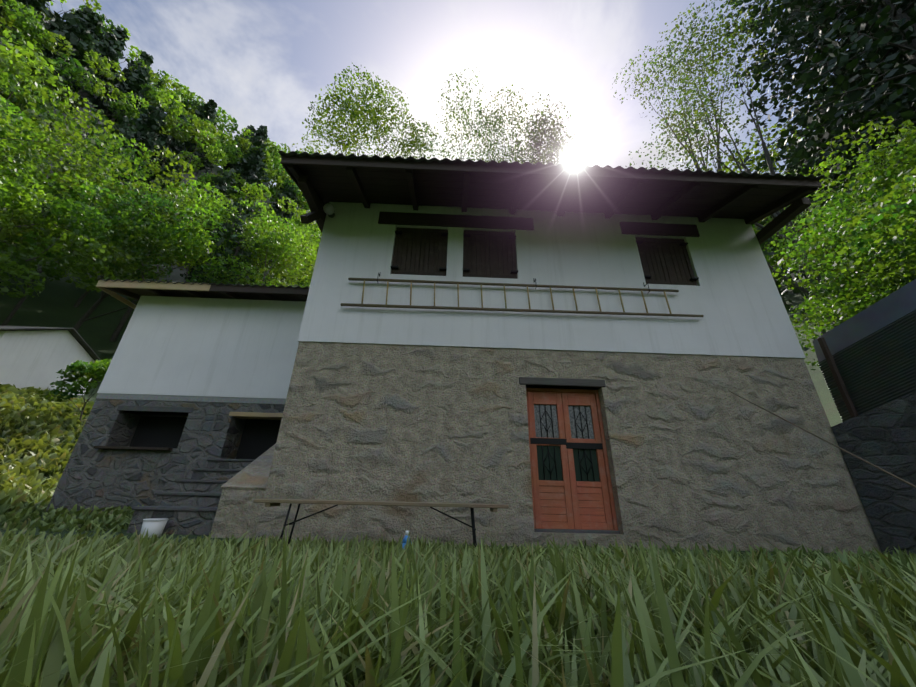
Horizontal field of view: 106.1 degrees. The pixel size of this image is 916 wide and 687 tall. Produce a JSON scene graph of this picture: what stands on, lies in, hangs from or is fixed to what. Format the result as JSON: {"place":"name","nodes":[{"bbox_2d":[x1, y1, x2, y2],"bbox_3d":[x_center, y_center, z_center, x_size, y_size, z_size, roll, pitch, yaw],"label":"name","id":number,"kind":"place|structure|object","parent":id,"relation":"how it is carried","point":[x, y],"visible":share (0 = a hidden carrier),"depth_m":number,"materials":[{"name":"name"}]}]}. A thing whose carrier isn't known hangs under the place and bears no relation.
{"place":"outdoors","nodes":[
{"label":"outdoors","id":0,"kind":"place"},
{"bbox_2d":[0,9,886,556],"bbox_3d":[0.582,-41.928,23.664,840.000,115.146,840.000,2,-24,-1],"label":"terrain","id":1,"kind":"structure","parent":0,"point":[52,303],"depth_m":31.08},
{"bbox_2d":[0,68,19,93],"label":"tree","id":2,"kind":"object","parent":1,"relation":"on","point":[11,79],"visible":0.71,"depth_m":38.46,"materials":[{"name":"green plant"}]},
{"bbox_2d":[0,0,45,50],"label":"tree","id":3,"kind":"object","parent":1,"relation":"on","point":[28,14],"visible":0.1,"depth_m":57.90,"materials":[{"name":"green plant"}]},
{"bbox_2d":[0,0,51,107],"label":"tree","id":4,"kind":"object","parent":1,"relation":"on","point":[11,20],"visible":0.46,"depth_m":49.38,"materials":[{"name":"green plant"}]},
{"bbox_2d":[0,0,55,39],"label":"tree","id":5,"kind":"object","parent":1,"relation":"on","point":[38,5],"visible":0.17,"depth_m":62.97,"materials":[{"name":"green plant"}]},
{"bbox_2d":[0,52,59,129],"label":"tree","id":6,"kind":"object","parent":1,"relation":"on","point":[18,102],"visible":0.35,"depth_m":41.55,"materials":[{"name":"green plant"}]},
{"bbox_2d":[0,16,84,113],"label":"tree","id":7,"kind":"object","parent":1,"relation":"on","point":[61,61],"visible":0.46,"depth_m":53.28,"materials":[{"name":"green plant"}]},
{"bbox_2d":[0,39,93,139],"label":"tree","id":8,"kind":"object","parent":1,"relation":"on","point":[19,66],"visible":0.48,"depth_m":40.46,"materials":[{"name":"green plant"}]},
{"bbox_2d":[0,330,95,394],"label":"hut walls","id":9,"kind":"structure","parent":1,"relation":"on","point":[38,359],"depth_m":13.42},
{"bbox_2d":[0,326,100,363],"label":"roof","id":10,"kind":"structure","parent":9,"relation":"on","point":[75,334],"depth_m":14.52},
{"bbox_2d":[0,97,108,233],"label":"tree","id":11,"kind":"object","parent":1,"relation":"on","point":[19,125],"visible":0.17,"depth_m":30.45,"materials":[{"name":"green plant"}]},
{"bbox_2d":[9,14,103,105],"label":"tree","id":12,"kind":"object","parent":1,"relation":"on","point":[81,36],"visible":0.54,"depth_m":60.27,"materials":[{"name":"green plant"}]},
{"bbox_2d":[27,6,95,42],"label":"tree","id":13,"kind":"object","parent":1,"relation":"on","point":[57,23],"visible":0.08,"depth_m":66.46,"materials":[{"name":"green plant"}]},
{"bbox_2d":[0,207,123,325],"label":"tree","id":14,"kind":"object","parent":1,"relation":"on","point":[30,234],"visible":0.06,"depth_m":26.68,"materials":[{"name":"green plant"}]},
{"bbox_2d":[0,30,129,254],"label":"tree","id":15,"kind":"object","parent":1,"relation":"on","point":[7,142],"visible":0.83,"depth_m":20.34,"materials":[{"name":"green plant"}]},
{"bbox_2d":[6,29,125,131],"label":"tree","id":16,"kind":"object","parent":1,"relation":"on","point":[106,67],"visible":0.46,"depth_m":53.75,"materials":[{"name":"green plant"}]},
{"bbox_2d":[0,165,137,297],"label":"tree","id":17,"kind":"object","parent":1,"relation":"on","point":[19,201],"visible":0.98,"depth_m":18.28,"materials":[{"name":"green plant"}]},
{"bbox_2d":[40,0,101,28],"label":"tree","id":18,"kind":"object","parent":1,"relation":"on","point":[97,5],"visible":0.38,"depth_m":73.41,"materials":[{"name":"green plant"}]},
{"bbox_2d":[0,107,143,278],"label":"tree","id":19,"kind":"object","parent":1,"relation":"on","point":[82,170],"visible":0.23,"depth_m":26.50,"materials":[{"name":"green plant"}]},
{"bbox_2d":[37,358,111,420],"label":"tree","id":20,"kind":"object","parent":1,"relation":"on","point":[83,372],"visible":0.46,"depth_m":11.12,"materials":[{"name":"green plant"}]},
{"bbox_2d":[13,160,149,245],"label":"tree","id":21,"kind":"object","parent":1,"relation":"on","point":[60,171],"depth_m":37.39,"materials":[{"name":"green plant"}]},
{"bbox_2d":[47,111,137,234],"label":"tree","id":22,"kind":"object","parent":1,"relation":"on","point":[128,130],"visible":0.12,"depth_m":46.07,"materials":[{"name":"green plant"}]},
{"bbox_2d":[33,69,154,149],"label":"tree","id":23,"kind":"object","parent":1,"relation":"on","point":[118,104],"visible":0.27,"depth_m":55.20,"materials":[{"name":"green plant"}]},
{"bbox_2d":[79,26,129,96],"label":"tree","id":24,"kind":"object","parent":1,"relation":"on","point":[113,46],"visible":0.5,"depth_m":71.51,"materials":[{"name":"green plant"}]},
{"bbox_2d":[94,12,126,63],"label":"tree","id":25,"kind":"object","parent":1,"relation":"on","point":[110,28],"visible":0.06,"depth_m":73.73,"materials":[{"name":"green plant"}]},
{"bbox_2d":[57,103,166,188],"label":"tree","id":26,"kind":"object","parent":1,"relation":"on","point":[147,126],"visible":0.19,"depth_m":52.00,"materials":[{"name":"green plant"}]},
{"bbox_2d":[74,201,157,307],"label":"tree","id":27,"kind":"object","parent":1,"relation":"on","point":[80,299],"visible":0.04,"depth_m":34.03,"materials":[{"name":"green plant"}]},
{"bbox_2d":[83,108,151,149],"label":"tree","id":28,"kind":"object","parent":1,"relation":"on","point":[95,122],"visible":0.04,"depth_m":54.84,"materials":[{"name":"green plant"}]},
{"bbox_2d":[87,65,150,122],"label":"tree","id":29,"kind":"object","parent":1,"relation":"on","point":[137,78],"visible":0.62,"depth_m":70.16,"materials":[{"name":"green plant"}]},
{"bbox_2d":[100,21,141,62],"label":"tree","id":30,"kind":"object","parent":1,"relation":"on","point":[132,54],"visible":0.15,"depth_m":98.99,"materials":[{"name":"green plant"}]},
{"bbox_2d":[26,178,217,330],"bbox_3d":[-25.220,-5.473,26.098,9.857,16.252,11.905,10,-25,-19],"label":"tree","id":31,"kind":"object","parent":1,"relation":"on","point":[136,200],"visible":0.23,"depth_m":24.86,"materials":[{"name":"green plant"}]},
{"bbox_2d":[120,51,153,89],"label":"tree","id":32,"kind":"object","parent":1,"relation":"on","point":[148,59],"visible":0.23,"depth_m":93.36,"materials":[{"name":"green plant"}]},
{"bbox_2d":[109,84,184,135],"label":"tree","id":33,"kind":"object","parent":1,"relation":"on","point":[153,95],"visible":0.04,"depth_m":70.99,"materials":[{"name":"green plant"}]},
{"bbox_2d":[141,518,168,537],"bbox_3d":[-3.861,2.358,4.357,0.260,0.250,0.260,2,-24,-1],"label":"bucket","id":34,"kind":"object","parent":1,"relation":"on","point":[156,526],"visible":0.81,"depth_m":4.30,"materials":[{"name":"white plastic"}]},
{"bbox_2d":[61,133,250,341],"bbox_3d":[-30.185,-8.519,33.966,13.650,18.502,14.912,-14,-28,31],"label":"tree","id":35,"kind":"object","parent":1,"relation":"on","point":[140,173],"visible":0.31,"depth_m":32.39,"materials":[{"name":"green plant"}]},
{"bbox_2d":[139,157,181,218],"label":"tree","id":36,"kind":"object","parent":1,"relation":"on","point":[165,170],"visible":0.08,"depth_m":50.90,"materials":[{"name":"green plant"}]},
{"bbox_2d":[129,59,191,100],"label":"tree","id":37,"kind":"object","parent":1,"relation":"on","point":[166,76],"visible":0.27,"depth_m":94.57,"materials":[{"name":"green plant"}]},
{"bbox_2d":[70,198,255,284],"bbox_3d":[-20.198,-3.243,24.454,7.288,14.232,10.561,-16,-29,35],"label":"tree","id":38,"kind":"object","parent":1,"relation":"on","point":[166,242],"visible":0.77,"depth_m":24.00,"materials":[{"name":"green plant"}]},
{"bbox_2d":[46,399,284,513],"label":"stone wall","id":39,"kind":"structure","parent":1,"relation":"on","point":[197,437],"depth_m":6.38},
{"bbox_2d":[94,405,282,450],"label":"window lintels","id":40,"kind":"structure","parent":39,"relation":"attached to","point":[188,410],"depth_m":6.60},
{"bbox_2d":[96,296,305,404],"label":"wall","id":41,"kind":"structure","parent":39,"relation":"on","point":[192,349],"depth_m":7.07,"materials":[{"name":"paint"}]},
{"bbox_2d":[98,279,309,301],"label":"annex roof","id":42,"kind":"structure","parent":41,"relation":"on","point":[257,292],"depth_m":7.46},
{"bbox_2d":[96,280,210,308],"bbox_3d":[-6.396,-0.307,9.249,2.300,0.170,4.552,2,-24,-1],"label":"roof fascia board","id":43,"kind":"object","parent":42,"relation":"attached to","point":[101,284],"depth_m":7.17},
{"bbox_2d":[153,114,188,181],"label":"tree","id":44,"kind":"object","parent":1,"relation":"on","point":[175,146],"visible":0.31,"depth_m":66.95,"materials":[{"name":"green plant"}]},
{"bbox_2d":[120,88,229,181],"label":"tree","id":45,"kind":"object","parent":1,"relation":"on","point":[174,131],"visible":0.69,"depth_m":57.65,"materials":[{"name":"green plant"}]},
{"bbox_2d":[162,79,198,116],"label":"tree","id":46,"kind":"object","parent":1,"relation":"on","point":[167,81],"visible":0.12,"depth_m":89.47,"materials":[{"name":"green plant"}]},
{"bbox_2d":[127,458,254,534],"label":"stone stairs","id":47,"kind":"structure","parent":1,"relation":"on","point":[186,507],"depth_m":4.92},
{"bbox_2d":[156,169,237,274],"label":"tree","id":48,"kind":"object","parent":1,"relation":"on","point":[224,186],"visible":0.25,"depth_m":54.80,"materials":[{"name":"green plant"}]},
{"bbox_2d":[178,99,217,173],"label":"tree","id":49,"kind":"object","parent":1,"relation":"on","point":[209,107],"visible":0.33,"depth_m":78.12,"materials":[{"name":"green plant"}]},
{"bbox_2d":[176,114,223,175],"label":"tree","id":50,"kind":"object","parent":1,"relation":"on","point":[194,116],"visible":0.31,"depth_m":72.54,"materials":[{"name":"green plant"}]},
{"bbox_2d":[168,93,233,135],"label":"tree","id":51,"kind":"object","parent":1,"relation":"on","point":[195,102],"visible":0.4,"depth_m":83.27,"materials":[{"name":"green plant"}]},
{"bbox_2d":[162,172,244,219],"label":"tree","id":52,"kind":"object","parent":1,"relation":"on","point":[203,178],"visible":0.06,"depth_m":57.42,"materials":[{"name":"green plant"}]},
{"bbox_2d":[166,195,255,283],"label":"tree","id":53,"kind":"object","parent":1,"relation":"on","point":[219,234],"visible":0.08,"depth_m":34.09,"materials":[{"name":"green plant"}]},
{"bbox_2d":[187,105,240,158],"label":"tree","id":54,"kind":"object","parent":1,"relation":"on","point":[234,127],"visible":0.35,"depth_m":94.97,"materials":[{"name":"green plant"}]},
{"bbox_2d":[201,130,235,173],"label":"tree","id":55,"kind":"object","parent":1,"relation":"on","point":[220,138],"visible":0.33,"depth_m":81.14,"materials":[{"name":"green plant"}]},
{"bbox_2d":[197,170,249,191],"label":"tree","id":56,"kind":"object","parent":1,"relation":"on","point":[243,181],"visible":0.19,"depth_m":64.47,"materials":[{"name":"green plant"}]},
{"bbox_2d":[211,127,236,163],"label":"tree","id":57,"kind":"object","parent":1,"relation":"on","point":[229,139],"visible":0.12,"depth_m":87.80,"materials":[{"name":"green plant"}]},
{"bbox_2d":[187,201,265,284],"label":"tree","id":58,"kind":"object","parent":1,"relation":"on","point":[237,251],"visible":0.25,"depth_m":28.39,"materials":[{"name":"green plant"}]},
{"bbox_2d":[211,489,265,538],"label":"stair parapet","id":59,"kind":"structure","parent":1,"relation":"on","point":[241,508],"depth_m":4.46,"materials":[{"name":"stone"}]},
{"bbox_2d":[221,444,275,489],"bbox_3d":[-2.837,1.816,5.547,0.650,1.006,1.720,2,-24,-1],"label":"parapet coping","id":60,"kind":"object","parent":59,"relation":"on","point":[254,475],"visible":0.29,"depth_m":4.86,"materials":[{"name":"stone"}]},
{"bbox_2d":[223,125,255,169],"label":"tree","id":61,"kind":"object","parent":1,"relation":"on","point":[252,128],"visible":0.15,"depth_m":109.24,"materials":[{"name":"green plant"}]},
{"bbox_2d":[218,138,268,223],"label":"tree","id":62,"kind":"object","parent":1,"relation":"on","point":[251,171],"visible":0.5,"depth_m":69.66,"materials":[{"name":"green plant"}]},
{"bbox_2d":[181,212,314,286],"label":"tree","id":63,"kind":"object","parent":1,"relation":"on","point":[271,247],"visible":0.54,"depth_m":27.16,"materials":[{"name":"green plant"}]},
{"bbox_2d":[177,186,318,287],"bbox_3d":[-19.822,-7.162,37.300,15.847,18.674,18.006,2,-24,-1],"label":"tree","id":64,"kind":"object","parent":1,"relation":"on","point":[221,209],"visible":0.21,"depth_m":33.42,"materials":[{"name":"green plant"}]},
{"bbox_2d":[216,143,279,182],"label":"tree","id":65,"kind":"object","parent":1,"relation":"on","point":[267,162],"visible":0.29,"depth_m":76.60,"materials":[{"name":"green plant"}]},
{"bbox_2d":[229,125,267,178],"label":"tree","id":66,"kind":"object","parent":1,"relation":"on","point":[261,131],"visible":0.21,"depth_m":102.81,"materials":[{"name":"green plant"}]},
{"bbox_2d":[234,137,279,170],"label":"tree","id":67,"kind":"object","parent":1,"relation":"on","point":[245,147],"visible":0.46,"depth_m":88.23,"materials":[{"name":"green plant"}]},
{"bbox_2d":[239,128,286,171],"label":"tree","id":68,"kind":"object","parent":1,"relation":"on","point":[247,131],"visible":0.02,"depth_m":108.47,"materials":[{"name":"green plant"}]},
{"bbox_2d":[212,217,316,286],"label":"tree","id":69,"kind":"object","parent":1,"relation":"on","point":[299,230],"visible":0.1,"depth_m":35.06,"materials":[{"name":"green plant"}]},
{"bbox_2d":[237,183,296,228],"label":"tree","id":70,"kind":"object","parent":1,"relation":"on","point":[254,190],"visible":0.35,"depth_m":60.92,"materials":[{"name":"green plant"}]},
{"bbox_2d":[252,213,287,286],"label":"tree","id":71,"kind":"object","parent":1,"relation":"on","point":[280,215],"visible":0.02,"depth_m":42.34,"materials":[{"name":"green plant"}]},
{"bbox_2d":[264,139,290,174],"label":"tree","id":72,"kind":"object","parent":1,"relation":"on","point":[271,150],"visible":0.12,"depth_m":92.95,"materials":[{"name":"green plant"}]},
{"bbox_2d":[257,158,308,213],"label":"tree","id":73,"kind":"object","parent":1,"relation":"on","point":[274,191],"visible":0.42,"depth_m":77.54,"materials":[{"name":"green plant"}]},
{"bbox_2d":[269,177,299,227],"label":"tree","id":74,"kind":"object","parent":1,"relation":"on","point":[291,193],"visible":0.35,"depth_m":74.60,"materials":[{"name":"green plant"}]},
{"bbox_2d":[284,226,321,287],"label":"tree","id":75,"kind":"object","parent":1,"relation":"on","point":[319,234],"visible":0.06,"depth_m":49.71,"materials":[{"name":"green plant"}]},
{"bbox_2d":[286,208,320,241],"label":"tree","id":76,"kind":"object","parent":1,"relation":"on","point":[299,212],"visible":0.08,"depth_m":60.53,"materials":[{"name":"green plant"}]},
{"bbox_2d":[293,190,316,224],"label":"tree","id":77,"kind":"object","parent":1,"relation":"on","point":[302,200],"visible":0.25,"depth_m":78.68,"materials":[{"name":"green plant"}]},
{"bbox_2d":[280,63,423,189],"bbox_3d":[-4.952,-3.978,14.882,6.182,20.052,6.134,22,-31,-39],"label":"tree","id":78,"kind":"object","parent":1,"relation":"on","point":[373,119],"visible":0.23,"depth_m":16.45,"materials":[{"name":"green plant"}]},
{"bbox_2d":[253,499,508,550],"bbox_3d":[-0.678,1.689,3.050,2.240,0.526,0.250,2,-24,-1],"label":"beer bench","id":79,"kind":"object","parent":1,"relation":"on","point":[299,502],"visible":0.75,"depth_m":3.04,"materials":[{"name":"wood"}]},
{"bbox_2d":[371,118,441,158],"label":"tree","id":80,"kind":"object","parent":1,"relation":"on","point":[425,145],"depth_m":20.05,"materials":[{"name":"green plant"}]},
{"bbox_2d":[0,384,915,686],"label":"grass","id":81,"kind":"structure","parent":1,"relation":"on","point":[122,610],"depth_m":0.75,"materials":[{"name":"plant"}]},
{"bbox_2d":[418,67,536,163],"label":"tree","id":82,"kind":"object","parent":1,"relation":"on","point":[464,127],"depth_m":19.26,"materials":[{"name":"green plant"}]},
{"bbox_2d":[456,84,579,165],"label":"tree","id":83,"kind":"object","parent":1,"relation":"on","point":[487,154],"depth_m":20.43,"materials":[{"name":"green plant"}]},
{"bbox_2d":[506,101,581,164],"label":"tree","id":84,"kind":"object","parent":1,"relation":"on","point":[543,157],"depth_m":20.28,"materials":[{"name":"green plant"}]},
{"bbox_2d":[255,341,881,553],"bbox_3d":[1.397,2.562,7.382,7.950,2.930,5.600,2,-24,-1],"label":"stone base","id":85,"kind":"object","parent":1,"relation":"on","point":[699,453],"visible":0.79,"depth_m":4.80,"materials":[{"name":"stone"}]},
{"bbox_2d":[297,202,805,358],"bbox_3d":[1.472,-0.471,8.705,7.990,3.690,5.640,2,-24,-1],"label":"stucco","id":86,"kind":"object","parent":85,"relation":"on","point":[733,297],"visible":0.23,"depth_m":5.78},
{"bbox_2d":[323,203,334,217],"bbox_3d":[-2.308,-2.396,6.193,0.200,0.200,0.250,2,-24,-1],"label":"eave lamp","id":87,"kind":"object","parent":86,"relation":"attached to","point":[329,209],"visible":1,"depth_m":6.12,"materials":[{"name":"glass"}]},
{"bbox_2d":[341,273,703,316],"bbox_3d":[1.072,-0.814,5.706,5.860,0.716,0.116,2,-24,-1],"label":"ladder","id":88,"kind":"object","parent":86,"relation":"attached to","point":[505,308],"visible":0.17,"depth_m":5.62,"materials":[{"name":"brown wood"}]},
{"bbox_2d":[378,211,699,285],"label":"shutters","id":89,"kind":"object","parent":86,"relation":"attached to","point":[665,261],"visible":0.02,"depth_m":6.23,"materials":[{"name":"brown wood"}]},
{"bbox_2d":[280,154,821,270],"bbox_3d":[1.414,-1.370,9.094,8.430,1.923,7.980,2,-24,-1],"label":"roof timber","id":90,"kind":"object","parent":86,"relation":"on","point":[320,182],"visible":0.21,"depth_m":5.76,"materials":[{"name":"brown wood"}]},
{"bbox_2d":[278,150,824,179],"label":"roof front","id":91,"kind":"structure","parent":90,"relation":"on","point":[666,170],"depth_m":5.29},
{"bbox_2d":[519,377,619,533],"bbox_3d":[1.542,1.561,4.978,1.310,2.090,0.415,2,-24,-1],"label":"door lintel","id":92,"kind":"structure","parent":85,"relation":"attached to","point":[596,384],"depth_m":5.17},
{"bbox_2d":[526,388,617,530],"bbox_3d":[1.560,1.620,4.988,1.150,1.950,0.170,2,-24,-1],"label":"door","id":93,"kind":"structure","parent":85,"relation":"in","point":[571,479],"depth_m":4.90,"materials":[{"name":"brown wood"}]},
{"bbox_2d":[728,390,915,487],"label":"leaning rod","id":94,"kind":"object","parent":85,"relation":"attached to","point":[904,481],"visible":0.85,"depth_m":2.92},
{"bbox_2d":[612,0,777,172],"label":"tree","id":95,"kind":"object","parent":1,"relation":"on","point":[677,62],"depth_m":19.51,"materials":[{"name":"green plant"}]},
{"bbox_2d":[657,0,842,327],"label":"tree","id":96,"kind":"object","parent":1,"relation":"on","point":[748,171],"depth_m":15.69,"materials":[{"name":"green plant"}]},
{"bbox_2d":[759,211,825,333],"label":"tree","id":97,"kind":"object","parent":1,"relation":"on","point":[774,263],"visible":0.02,"depth_m":33.96,"materials":[{"name":"green plant"}]},
{"bbox_2d":[723,85,873,259],"bbox_3d":[29.238,-10.294,27.371,16.068,18.793,17.551,2,-24,-1],"label":"tree","id":98,"kind":"object","parent":1,"relation":"on","point":[757,159],"depth_m":27.26,"materials":[{"name":"green plant"}]},
{"bbox_2d":[719,0,915,324],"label":"tree","id":99,"kind":"object","parent":1,"relation":"on","point":[790,139],"visible":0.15,"depth_m":17.56,"materials":[{"name":"leaves"},{"name":"bark"}]},
{"bbox_2d":[747,0,915,350],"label":"tree","id":100,"kind":"object","parent":1,"relation":"on","point":[882,17],"visible":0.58,"depth_m":13.16,"materials":[{"name":"leaves"},{"name":"bark"}]},
{"bbox_2d":[769,183,911,336],"bbox_3d":[12.094,-0.718,8.802,4.275,8.037,5.110,2,-24,-1],"label":"tree","id":101,"kind":"object","parent":1,"relation":"on","point":[831,323],"visible":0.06,"depth_m":10.48,"materials":[{"name":"green plant"}]},
{"bbox_2d":[802,118,881,316],"bbox_3d":[27.480,-9.220,23.359,8.422,19.412,7.941,-5,-24,15],"label":"tree","id":102,"kind":"object","parent":1,"relation":"on","point":[823,140],"depth_m":24.71,"materials":[{"name":"green plant"}]},
{"bbox_2d":[772,116,915,369],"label":"tree","id":103,"kind":"object","parent":1,"relation":"on","point":[874,188],"visible":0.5,"depth_m":7.71,"materials":[{"name":"green plant"}]},
{"bbox_2d":[819,0,915,251],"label":"tree","id":104,"kind":"object","parent":1,"relation":"on","point":[900,60],"visible":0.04,"depth_m":13.28,"materials":[{"name":"green plant"}]},
{"bbox_2d":[831,391,915,555],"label":"retaining wall","id":105,"kind":"structure","parent":1,"relation":"on","point":[883,436],"depth_m":4.47,"materials":[{"name":"stone"}]},
{"bbox_2d":[812,279,915,417],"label":"metal frame","id":106,"kind":"object","parent":105,"relation":"attached to","point":[889,309],"visible":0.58,"depth_m":5.19,"materials":[{"name":"metal"}]},
{"bbox_2d":[818,310,915,421],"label":"corrugated panel","id":107,"kind":"object","parent":105,"relation":"on","point":[877,368],"visible":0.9,"depth_m":4.96,"materials":[{"name":"metal"}]},
{"bbox_2d":[832,167,915,316],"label":"tree","id":108,"kind":"object","parent":1,"relation":"on","point":[902,251],"visible":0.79,"depth_m":5.66,"materials":[{"name":"green plant"}]},
{"bbox_2d":[45,0,862,273],"label":"sky","id":109,"kind":"structure","parent":0,"point":[262,62],"materials":[{"name":"white"}]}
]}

